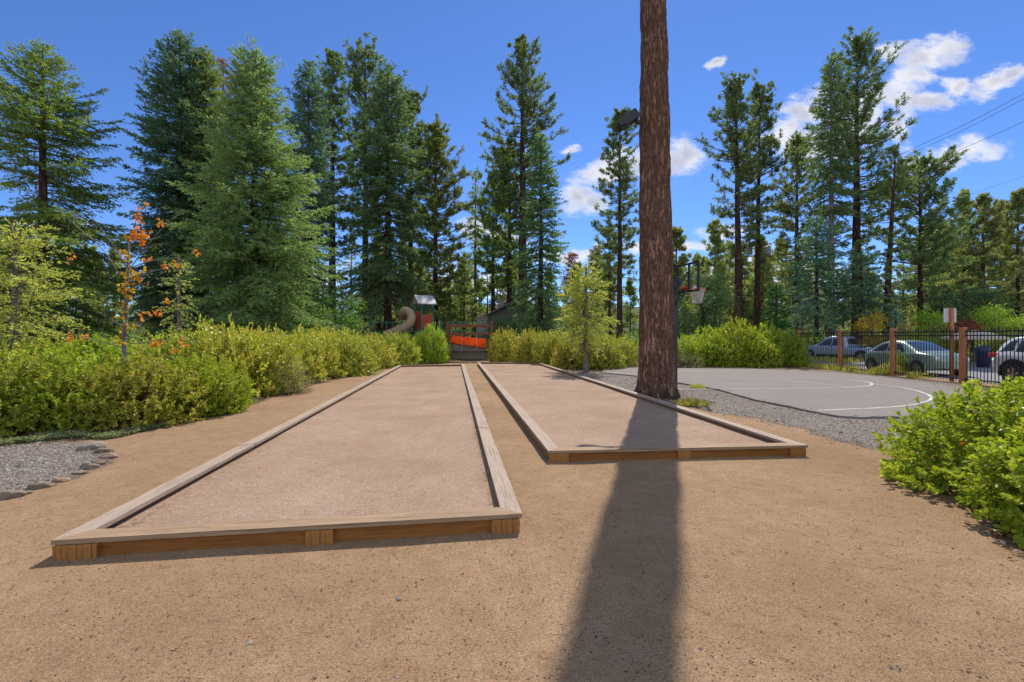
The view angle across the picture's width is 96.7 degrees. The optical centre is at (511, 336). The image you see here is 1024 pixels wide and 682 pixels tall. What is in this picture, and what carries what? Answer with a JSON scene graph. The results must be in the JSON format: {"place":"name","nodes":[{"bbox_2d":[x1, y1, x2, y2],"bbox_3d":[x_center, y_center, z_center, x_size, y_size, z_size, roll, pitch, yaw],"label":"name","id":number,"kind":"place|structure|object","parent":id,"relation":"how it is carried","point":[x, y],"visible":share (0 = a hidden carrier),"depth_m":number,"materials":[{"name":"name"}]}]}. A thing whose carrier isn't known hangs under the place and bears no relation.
{"place":"outdoors","nodes":[
{"label":"outdoors","id":0,"kind":"place"},
{"bbox_2d":[0,367,992,490],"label":"gravel","id":1,"kind":"structure","parent":0,"point":[42,445],"depth_m":6.57,"materials":[{"name":"grey gravel"}]},
{"bbox_2d":[0,345,1023,681],"bbox_3d":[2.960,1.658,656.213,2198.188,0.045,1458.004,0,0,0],"label":"ground","id":2,"kind":"structure","parent":0,"point":[538,639],"depth_m":3.07,"materials":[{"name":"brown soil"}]},
{"bbox_2d":[0,330,82,375],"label":"shrub","id":3,"kind":"object","parent":2,"relation":"on","point":[23,354],"visible":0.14,"depth_m":10.39,"materials":[{"name":"green plant"}]},
{"bbox_2d":[0,217,93,365],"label":"young pine","id":4,"kind":"object","parent":2,"relation":"on","point":[15,332],"visible":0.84,"depth_m":11.05,"materials":[{"name":"green plant"}]},
{"bbox_2d":[0,348,100,436],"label":"shrub","id":5,"kind":"object","parent":2,"relation":"on","point":[11,367],"visible":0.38,"depth_m":7.81,"materials":[{"name":"green plant"}]},
{"bbox_2d":[0,38,157,354],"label":"fir tree","id":6,"kind":"object","parent":2,"relation":"on","point":[45,176],"visible":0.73,"depth_m":25.83,"materials":[{"name":"green plant"}]},
{"bbox_2d":[0,351,163,433],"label":"shrub","id":7,"kind":"object","parent":2,"relation":"on","point":[35,406],"visible":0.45,"depth_m":7.95,"materials":[{"name":"green plant"}]},
{"bbox_2d":[30,333,148,377],"bbox_3d":[-10.338,0.865,11.139,3.179,1.944,2.906,0,0,-21],"label":"shrub","id":8,"kind":"object","parent":2,"relation":"on","point":[113,349],"visible":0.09,"depth_m":10.97,"materials":[{"name":"green plant"}]},
{"bbox_2d":[41,345,211,432],"bbox_3d":[-7.215,0.985,8.740,2.424,1.671,2.398,0,0,-26],"label":"shrub","id":9,"kind":"object","parent":2,"relation":"on","point":[152,403],"visible":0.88,"depth_m":8.31,"materials":[{"name":"green plant"}]},
{"bbox_2d":[57,201,201,367],"bbox_3d":[-7.954,-0.559,9.629,2.956,4.619,0.551,0,0,0],"label":"maple sapling","id":10,"kind":"object","parent":2,"relation":"on","point":[141,236],"visible":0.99,"depth_m":9.59,"materials":[{"name":"orange plant"}]},
{"bbox_2d":[89,323,233,378],"bbox_3d":[-8.799,0.754,11.685,2.865,2.253,2.834,0,0,-3],"label":"shrub","id":11,"kind":"object","parent":2,"relation":"on","point":[158,352],"visible":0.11,"depth_m":11.44,"materials":[{"name":"green plant"}]},
{"bbox_2d":[0,377,331,445],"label":"ground cover","id":12,"kind":"object","parent":2,"relation":"on","point":[52,436],"visible":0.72,"depth_m":7.41,"materials":[{"name":"green plant"}]},
{"bbox_2d":[96,28,239,347],"bbox_3d":[-24.267,-10.153,33.050,8.575,24.124,8.041,0,0,-12],"label":"fir tree","id":13,"kind":"object","parent":2,"relation":"on","point":[160,142],"visible":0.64,"depth_m":31.74,"materials":[{"name":"green plant"}]},
{"bbox_2d":[152,255,199,337],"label":"sapling","id":14,"kind":"object","parent":2,"relation":"on","point":[178,304],"visible":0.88,"depth_m":14.45,"materials":[{"name":"green plant"}]},
{"bbox_2d":[151,44,235,342],"bbox_3d":[-22.778,-9.908,33.907,6.267,23.625,6.487,0,0,-12],"label":"fir tree","id":15,"kind":"object","parent":2,"relation":"on","point":[208,60],"visible":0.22,"depth_m":33.20,"materials":[{"name":"green plant"}]},
{"bbox_2d":[140,351,257,419],"bbox_3d":[-6.829,1.053,9.933,2.270,1.479,2.075,0,0,-13],"label":"shrub","id":16,"kind":"object","parent":2,"relation":"on","point":[218,373],"visible":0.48,"depth_m":9.69,"materials":[{"name":"green plant"}]},
{"bbox_2d":[181,383,245,415],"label":"shrub","id":17,"kind":"object","parent":2,"relation":"on","point":[229,401],"visible":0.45,"depth_m":9.71,"materials":[{"name":"green plant"}]},
{"bbox_2d":[164,313,276,400],"bbox_3d":[-7.881,0.622,12.462,2.728,2.584,3.116,0,0,-13],"label":"shrub","id":18,"kind":"object","parent":2,"relation":"on","point":[216,340],"visible":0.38,"depth_m":12.15,"materials":[{"name":"green plant"}]},
{"bbox_2d":[154,33,351,351],"bbox_3d":[-15.412,-7.871,28.081,11.027,19.915,10.069,0,0,32],"label":"fir tree","id":19,"kind":"object","parent":2,"relation":"on","point":[266,249],"visible":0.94,"depth_m":26.79,"materials":[{"name":"green plant"}]},
{"bbox_2d":[208,322,307,396],"bbox_3d":[-7.590,0.697,13.362,2.832,2.395,3.235,0,0,24],"label":"shrub","id":20,"kind":"object","parent":2,"relation":"on","point":[284,359],"visible":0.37,"depth_m":13.15,"materials":[{"name":"green plant"}]},
{"bbox_2d":[50,364,521,560],"bbox_3d":[-3.009,1.591,14.169,3.524,0.194,21.387,0,0,-7],"label":"bocce court frame","id":21,"kind":"object","parent":2,"relation":"on","point":[97,537],"visible":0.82,"depth_m":3.73,"materials":[{"name":"brown wood"}]},
{"bbox_2d":[111,366,498,527],"bbox_3d":[-3.009,1.592,14.170,3.273,0.023,21.108,0,0,-7],"label":"court surface","id":22,"kind":"object","parent":21,"relation":"in","point":[436,399],"visible":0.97,"depth_m":5.62,"materials":[{"name":"beige sand"}]},
{"bbox_2d":[268,355,315,394],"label":"sage bush","id":23,"kind":"object","parent":2,"relation":"on","point":[297,386],"visible":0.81,"depth_m":13.09,"materials":[{"name":"green plant"}]},
{"bbox_2d":[265,330,328,382],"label":"shrub","id":24,"kind":"object","parent":2,"relation":"on","point":[313,365],"visible":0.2,"depth_m":16.51,"materials":[{"name":"green plant"}]},
{"bbox_2d":[279,293,337,334],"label":"broadleaf tree","id":25,"kind":"object","parent":2,"relation":"on","point":[322,315],"visible":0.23,"depth_m":32.92,"materials":[{"name":"green plant"}]},
{"bbox_2d":[272,58,352,318],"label":"fir tree","id":26,"kind":"object","parent":2,"relation":"on","point":[312,143],"visible":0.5,"depth_m":45.64,"materials":[{"name":"green plant"}]},
{"bbox_2d":[282,323,350,378],"bbox_3d":[-8.139,0.659,18.470,2.937,2.489,3.355,0,0,-33],"label":"shrub","id":27,"kind":"object","parent":2,"relation":"on","point":[335,354],"visible":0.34,"depth_m":18.13,"materials":[{"name":"green plant"}]},
{"bbox_2d":[291,286,368,340],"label":"broadleaf tree","id":28,"kind":"object","parent":2,"relation":"on","point":[347,320],"visible":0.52,"depth_m":36.12,"materials":[{"name":"green plant"}]},
{"bbox_2d":[300,47,364,329],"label":"pine tree","id":29,"kind":"object","parent":2,"relation":"on","point":[334,62],"visible":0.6,"depth_m":51.61,"materials":[{"name":"green plant"}]},
{"bbox_2d":[304,324,384,376],"bbox_3d":[-7.522,0.644,20.005,3.423,2.451,3.635,0,0,27],"label":"shrub","id":30,"kind":"object","parent":2,"relation":"on","point":[352,357],"visible":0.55,"depth_m":19.65,"materials":[{"name":"green plant"}]},
{"bbox_2d":[330,32,404,337],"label":"pine tree","id":31,"kind":"object","parent":2,"relation":"on","point":[361,58],"visible":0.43,"depth_m":58.85,"materials":[{"name":"green plant"}]},
{"bbox_2d":[341,329,400,368],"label":"shrub","id":32,"kind":"object","parent":2,"relation":"on","point":[375,342],"visible":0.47,"depth_m":23.79,"materials":[{"name":"green plant"}]},
{"bbox_2d":[324,58,454,339],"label":"fir tree","id":33,"kind":"object","parent":2,"relation":"on","point":[394,203],"visible":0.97,"depth_m":47.08,"materials":[{"name":"green plant"}]},
{"bbox_2d":[377,330,422,365],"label":"shrub","id":34,"kind":"object","parent":2,"relation":"on","point":[405,358],"visible":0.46,"depth_m":26.06,"materials":[{"name":"green plant"}]},
{"bbox_2d":[383,295,436,343],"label":"play tower","id":35,"kind":"structure","parent":2,"relation":"on","point":[419,320],"depth_m":35.46,"materials":[{"name":"teal paint"}]},
{"bbox_2d":[390,85,431,343],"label":"pine tree","id":36,"kind":"object","parent":2,"relation":"on","point":[417,102],"visible":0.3,"depth_m":57.34,"materials":[{"name":"green plant"}]},
{"bbox_2d":[410,322,449,363],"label":"shrub","id":37,"kind":"object","parent":2,"relation":"on","point":[439,355],"visible":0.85,"depth_m":28.15,"materials":[{"name":"green plant"}]},
{"bbox_2d":[395,113,479,343],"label":"pine tree","id":38,"kind":"object","parent":2,"relation":"on","point":[437,141],"visible":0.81,"depth_m":55.16,"materials":[{"name":"green plant"}]},
{"bbox_2d":[446,321,492,361],"bbox_3d":[-2.777,0.320,30.020,3.071,2.680,0.200,0,0,0],"label":"wooden frame","id":39,"kind":"object","parent":2,"relation":"on","point":[447,330],"visible":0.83,"depth_m":29.93,"materials":[{"name":"red wood"}]},
{"bbox_2d":[450,335,485,347],"bbox_3d":[-2.891,0.321,30.106,2.365,0.843,0.111,0,0,0],"label":"orange netting","id":40,"kind":"object","parent":39,"relation":"attached to","point":[474,342],"visible":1,"depth_m":30.10,"materials":[{"name":"plastic"}]},
{"bbox_2d":[451,343,488,358],"bbox_3d":[-2.789,0.835,30.226,2.524,1.311,0.111,0,0,0],"label":"canvas sheet","id":41,"kind":"object","parent":40,"relation":"hanging from","point":[469,354],"visible":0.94,"depth_m":30.22,"materials":[{"name":"grey fabric"}]},
{"bbox_2d":[463,170,489,337],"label":"fir tree","id":42,"kind":"object","parent":2,"relation":"on","point":[472,236],"visible":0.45,"depth_m":77.84,"materials":[{"name":"green plant"}]},
{"bbox_2d":[461,166,518,310],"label":"pine tree","id":43,"kind":"object","parent":2,"relation":"on","point":[478,253],"visible":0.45,"depth_m":65.45,"materials":[{"name":"green plant"}]},
{"bbox_2d":[475,313,527,350],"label":"broadleaf tree","id":44,"kind":"object","parent":2,"relation":"on","point":[500,324],"visible":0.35,"depth_m":48.73,"materials":[{"name":"green plant"}]},
{"bbox_2d":[476,134,535,302],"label":"pine tree","id":45,"kind":"object","parent":2,"relation":"on","point":[496,249],"visible":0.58,"depth_m":60.90,"materials":[{"name":"green plant"}]},
{"bbox_2d":[487,326,526,361],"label":"shrub","id":46,"kind":"object","parent":2,"relation":"on","point":[501,355],"visible":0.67,"depth_m":29.50,"materials":[{"name":"green plant"}]},
{"bbox_2d":[0,225,1023,343],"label":"woodland","id":47,"kind":"object","parent":2,"relation":"on","point":[464,308],"visible":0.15,"depth_m":83.79,"materials":[{"name":"green plant"}]},
{"bbox_2d":[5,325,1019,351],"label":"undergrowth","id":48,"kind":"object","parent":2,"relation":"on","point":[136,336],"visible":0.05,"depth_m":52.14,"materials":[{"name":"green plant"}]},
{"bbox_2d":[474,299,551,345],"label":"house","id":49,"kind":"structure","parent":2,"relation":"on","point":[501,310],"depth_m":55.54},
{"bbox_2d":[477,32,570,306],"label":"pine tree","id":50,"kind":"object","parent":2,"relation":"on","point":[527,105],"visible":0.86,"depth_m":57.30,"materials":[{"name":"green plant"}]},
{"bbox_2d":[503,325,551,361],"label":"shrub","id":51,"kind":"object","parent":2,"relation":"on","point":[530,344],"visible":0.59,"depth_m":28.13,"materials":[{"name":"green plant"}]},
{"bbox_2d":[506,132,572,338],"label":"fir tree","id":52,"kind":"object","parent":2,"relation":"on","point":[543,201],"visible":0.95,"depth_m":49.34,"materials":[{"name":"green plant"}]},
{"bbox_2d":[530,329,577,364],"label":"shrub","id":53,"kind":"object","parent":2,"relation":"on","point":[548,349],"visible":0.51,"depth_m":26.60,"materials":[{"name":"green plant"}]},
{"bbox_2d":[549,330,594,368],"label":"shrub","id":54,"kind":"object","parent":2,"relation":"on","point":[564,355],"visible":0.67,"depth_m":23.67,"materials":[{"name":"green plant"}]},
{"bbox_2d":[548,261,620,372],"bbox_3d":[3.440,-0.797,21.491,3.299,5.396,2.891,0,0,33],"label":"young pine","id":55,"kind":"object","parent":2,"relation":"on","point":[585,329],"visible":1,"depth_m":21.11,"materials":[{"name":"green plant"}]},
{"bbox_2d":[576,333,627,369],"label":"shrub","id":56,"kind":"object","parent":2,"relation":"on","point":[611,354],"visible":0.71,"depth_m":23.22,"materials":[{"name":"green plant"}]},
{"bbox_2d":[587,223,637,336],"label":"pine tree","id":57,"kind":"object","parent":2,"relation":"on","point":[603,277],"visible":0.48,"depth_m":67.81,"materials":[{"name":"green plant"}]},
{"bbox_2d":[590,106,639,343],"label":"pine tree","id":58,"kind":"object","parent":2,"relation":"on","point":[621,164],"visible":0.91,"depth_m":45.75,"materials":[{"name":"green plant"}]},
{"bbox_2d":[601,334,638,366],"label":"shrub","id":59,"kind":"object","parent":2,"relation":"on","point":[631,354],"visible":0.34,"depth_m":25.52,"materials":[{"name":"green plant"}]},
{"bbox_2d":[477,362,807,462],"bbox_3d":[1.016,1.592,16.643,3.634,0.192,21.306,0,0,-7],"label":"bocce court frame","id":60,"kind":"object","parent":2,"relation":"on","point":[778,446],"visible":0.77,"depth_m":6.28,"materials":[{"name":"brown wood"}]},
{"bbox_2d":[482,364,772,446],"bbox_3d":[1.015,1.592,16.648,3.383,0.023,21.029,0,0,-7],"label":"court surface","id":61,"kind":"object","parent":60,"relation":"in","point":[571,402],"visible":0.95,"depth_m":9.22,"materials":[{"name":"beige sand"}]},
{"bbox_2d":[634,0,680,399],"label":"pine","id":62,"kind":"object","parent":2,"relation":"on","point":[656,377],"visible":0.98,"depth_m":12.27,"materials":[{"name":"red plant"}]},
{"bbox_2d":[615,108,644,142],"bbox_3d":[3.232,-5.674,12.400,0.763,0.953,0.340,0,0,0],"label":"floodlight","id":63,"kind":"object","parent":62,"relation":"attached to","point":[628,119],"visible":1,"depth_m":12.23,"materials":[{"name":"black paint"}]},
{"bbox_2d":[672,225,696,314],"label":"pine tree","id":64,"kind":"object","parent":2,"relation":"on","point":[678,245],"visible":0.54,"depth_m":79.34,"materials":[{"name":"green plant"}]},
{"bbox_2d":[673,260,705,387],"bbox_3d":[5.300,-0.265,13.771,1.078,3.890,1.106,0,0,20],"label":"basketball hoop","id":65,"kind":"object","parent":2,"relation":"on","point":[684,289],"visible":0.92,"depth_m":13.64,"materials":[{"name":"metal"}]},
{"bbox_2d":[678,333,708,366],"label":"shrub","id":66,"kind":"object","parent":2,"relation":"on","point":[691,345],"visible":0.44,"depth_m":25.05,"materials":[{"name":"green plant"}]},
{"bbox_2d":[674,269,745,346],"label":"broadleaf tree","id":67,"kind":"object","parent":2,"relation":"on","point":[703,314],"visible":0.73,"depth_m":33.46,"materials":[{"name":"green plant"}]},
{"bbox_2d":[686,324,734,366],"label":"shrub","id":68,"kind":"object","parent":2,"relation":"on","point":[701,338],"visible":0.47,"depth_m":25.57,"materials":[{"name":"green plant"}]},
{"bbox_2d":[693,218,734,322],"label":"pine tree","id":69,"kind":"object","parent":2,"relation":"on","point":[719,247],"visible":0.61,"depth_m":77.28,"materials":[{"name":"green plant"}]},
{"bbox_2d":[702,338,746,366],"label":"shrub","id":70,"kind":"object","parent":2,"relation":"on","point":[731,362],"visible":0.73,"depth_m":24.80,"materials":[{"name":"green plant"}]},
{"bbox_2d":[693,70,774,341],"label":"pine tree","id":71,"kind":"object","parent":2,"relation":"on","point":[734,111],"visible":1,"depth_m":44.54,"materials":[{"name":"green plant"}]},
{"bbox_2d":[715,315,771,365],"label":"shrub","id":72,"kind":"object","parent":2,"relation":"on","point":[739,333],"visible":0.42,"depth_m":25.75,"materials":[{"name":"green plant"}]},
{"bbox_2d":[740,335,784,367],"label":"shrub","id":73,"kind":"object","parent":2,"relation":"on","point":[768,362],"visible":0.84,"depth_m":24.61,"materials":[{"name":"green plant"}]},
{"bbox_2d":[738,319,790,365],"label":"shrub","id":74,"kind":"object","parent":2,"relation":"on","point":[777,335],"visible":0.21,"depth_m":25.64,"materials":[{"name":"green plant"}]},
{"bbox_2d":[732,67,797,330],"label":"pine tree","id":75,"kind":"object","parent":2,"relation":"on","point":[770,140],"visible":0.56,"depth_m":47.72,"materials":[{"name":"green plant"}]},
{"bbox_2d":[760,284,795,338],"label":"cedar tree","id":76,"kind":"object","parent":2,"relation":"on","point":[784,323],"visible":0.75,"depth_m":35.82,"materials":[{"name":"green plant"}]},
{"bbox_2d":[768,328,812,366],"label":"shrub","id":77,"kind":"object","parent":2,"relation":"on","point":[800,360],"visible":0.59,"depth_m":25.19,"materials":[{"name":"green plant"}]},
{"bbox_2d":[601,368,981,418],"bbox_3d":[9.434,1.692,16.469,10.797,0.156,14.582,0,0,0],"label":"basketball court","id":78,"kind":"object","parent":2,"relation":"on","point":[823,396],"visible":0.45,"depth_m":13.97,"materials":[{"name":"grey concrete"}]},
{"bbox_2d":[761,130,827,332],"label":"pine tree","id":79,"kind":"object","parent":2,"relation":"on","point":[783,207],"visible":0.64,"depth_m":57.50,"materials":[{"name":"green plant"}]},
{"bbox_2d":[775,214,872,343],"bbox_3d":[26.772,-4.417,40.636,7.702,12.635,7.228,0,0,-1],"label":"fir tree","id":80,"kind":"object","parent":2,"relation":"on","point":[811,306],"visible":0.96,"depth_m":39.53,"materials":[{"name":"green plant"}]},
{"bbox_2d":[793,54,871,337],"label":"fir tree","id":81,"kind":"object","parent":2,"relation":"on","point":[829,173],"visible":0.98,"depth_m":41.61,"materials":[{"name":"green plant"}]},
{"bbox_2d":[796,25,919,342],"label":"pine tree","id":82,"kind":"object","parent":2,"relation":"on","point":[859,44],"visible":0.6,"depth_m":44.08,"materials":[{"name":"green plant"}]},
{"bbox_2d":[791,361,935,377],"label":"grass","id":83,"kind":"structure","parent":2,"relation":"on","point":[847,369],"depth_m":21.25,"materials":[{"name":"green plant"}]},
{"bbox_2d":[819,250,908,344],"bbox_3d":[29.925,-2.788,39.291,5.795,9.378,5.813,0,0,-14],"label":"fir tree","id":84,"kind":"object","parent":2,"relation":"on","point":[862,301],"visible":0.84,"depth_m":38.60,"materials":[{"name":"green plant"}]},
{"bbox_2d":[849,305,894,346],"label":"broadleaf tree","id":85,"kind":"object","parent":2,"relation":"on","point":[871,322],"visible":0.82,"depth_m":31.90,"materials":[{"name":"yellow plant"}]},
{"bbox_2d":[863,146,921,339],"bbox_3d":[33.289,-7.505,39.855,3.928,18.853,4.143,0,0,-40],"label":"pine tree","id":86,"kind":"object","parent":2,"relation":"on","point":[890,249],"visible":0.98,"depth_m":39.91,"materials":[{"name":"green plant"}]},
{"bbox_2d":[767,327,1023,384],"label":"fence","id":87,"kind":"object","parent":2,"relation":"on","point":[963,335],"visible":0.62,"depth_m":17.91,"materials":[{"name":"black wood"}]},
{"bbox_2d":[863,144,979,328],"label":"pine tree","id":88,"kind":"object","parent":2,"relation":"on","point":[931,219],"visible":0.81,"depth_m":45.88,"materials":[{"name":"green plant"}]},
{"bbox_2d":[908,305,964,344],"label":"broadleaf tree","id":89,"kind":"object","parent":2,"relation":"on","point":[929,319],"visible":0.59,"depth_m":29.97,"materials":[{"name":"green plant"}]},
{"bbox_2d":[871,372,1023,548],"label":"shrub","id":90,"kind":"object","parent":2,"relation":"on","point":[988,475],"visible":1,"depth_m":4.78,"materials":[{"name":"green plant"}]},
{"bbox_2d":[943,308,955,380],"bbox_3d":[16.317,0.290,16.913,0.470,2.720,0.127,0,0,0],"label":"road sign","id":91,"kind":"object","parent":2,"relation":"on","point":[949,315],"visible":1,"depth_m":16.89,"materials":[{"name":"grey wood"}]},
{"bbox_2d":[928,315,993,352],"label":"broadleaf tree","id":92,"kind":"object","parent":2,"relation":"on","point":[968,325],"visible":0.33,"depth_m":30.34,"materials":[{"name":"plant"}]},
{"bbox_2d":[935,188,990,325],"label":"pine tree","id":93,"kind":"object","parent":2,"relation":"on","point":[966,201],"visible":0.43,"depth_m":69.85,"materials":[{"name":"green plant"}]},
{"bbox_2d":[929,282,1020,353],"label":"broadleaf tree","id":94,"kind":"object","parent":2,"relation":"on","point":[959,303],"visible":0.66,"depth_m":39.52,"materials":[{"name":"green plant"}]},
{"bbox_2d":[946,191,1022,314],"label":"pine tree","id":95,"kind":"object","parent":2,"relation":"on","point":[986,230],"visible":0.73,"depth_m":65.29,"materials":[{"name":"green plant"}]},
{"bbox_2d":[961,302,1023,341],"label":"broadleaf tree","id":96,"kind":"object","parent":2,"relation":"on","point":[980,318],"visible":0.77,"depth_m":30.84,"materials":[{"name":"green plant"}]},
{"bbox_2d":[974,199,1023,328],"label":"pine tree","id":97,"kind":"object","parent":2,"relation":"on","point":[1013,280],"visible":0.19,"depth_m":73.53,"materials":[{"name":"green plant"}]},
{"bbox_2d":[986,187,1023,329],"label":"pine tree","id":98,"kind":"object","parent":2,"relation":"on","point":[1016,205],"visible":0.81,"depth_m":67.77,"materials":[{"name":"green plant"}]},
{"bbox_2d":[0,365,1023,681],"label":"grit","id":99,"kind":"object","parent":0,"point":[518,599],"visible":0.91,"depth_m":2.80,"materials":[{"name":"brown gravel"}]},
{"bbox_2d":[0,0,1023,320],"label":"sky","id":100,"kind":"structure","parent":0,"point":[960,61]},
{"bbox_2d":[55,293,1023,336],"bbox_3d":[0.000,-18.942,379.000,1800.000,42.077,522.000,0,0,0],"label":"hills","id":101,"kind":"structure","parent":0,"point":[635,309],"depth_m":208.10,"materials":[{"name":"green plant"}]},
{"bbox_2d":[812,359,1003,383],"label":"road","id":102,"kind":"structure","parent":0,"point":[857,363],"depth_m":20.38,"materials":[{"name":"grey asphalt"}]},
{"bbox_2d":[806,336,873,359],"bbox_3d":[23.784,0.819,32.793,2.000,1.822,5.520,0,0,-25],"label":"pickup truck","id":103,"kind":"object","parent":102,"relation":"on","point":[856,349],"visible":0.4,"depth_m":32.34,"materials":[{"name":"silver metal"}]},
{"bbox_2d":[865,340,969,374],"bbox_3d":[18.250,0.895,20.725,2.120,1.509,4.050,0,0,0],"label":"car","id":104,"kind":"object","parent":102,"relation":"on","point":[874,356],"visible":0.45,"depth_m":19.89,"materials":[{"name":"green paint"}]},
{"bbox_2d":[941,330,1009,364],"bbox_3d":[27.405,0.623,27.000,2.772,2.055,2.772,0,0,-34],"label":"garden umbrella","id":105,"kind":"object","parent":102,"relation":"on","point":[989,337],"visible":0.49,"depth_m":26.18,"materials":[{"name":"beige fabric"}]},
{"bbox_2d":[988,334,1023,382],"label":"suv","id":106,"kind":"object","parent":102,"relation":"on","point":[1012,358],"visible":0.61,"depth_m":15.82,"materials":[{"name":"white paint"}]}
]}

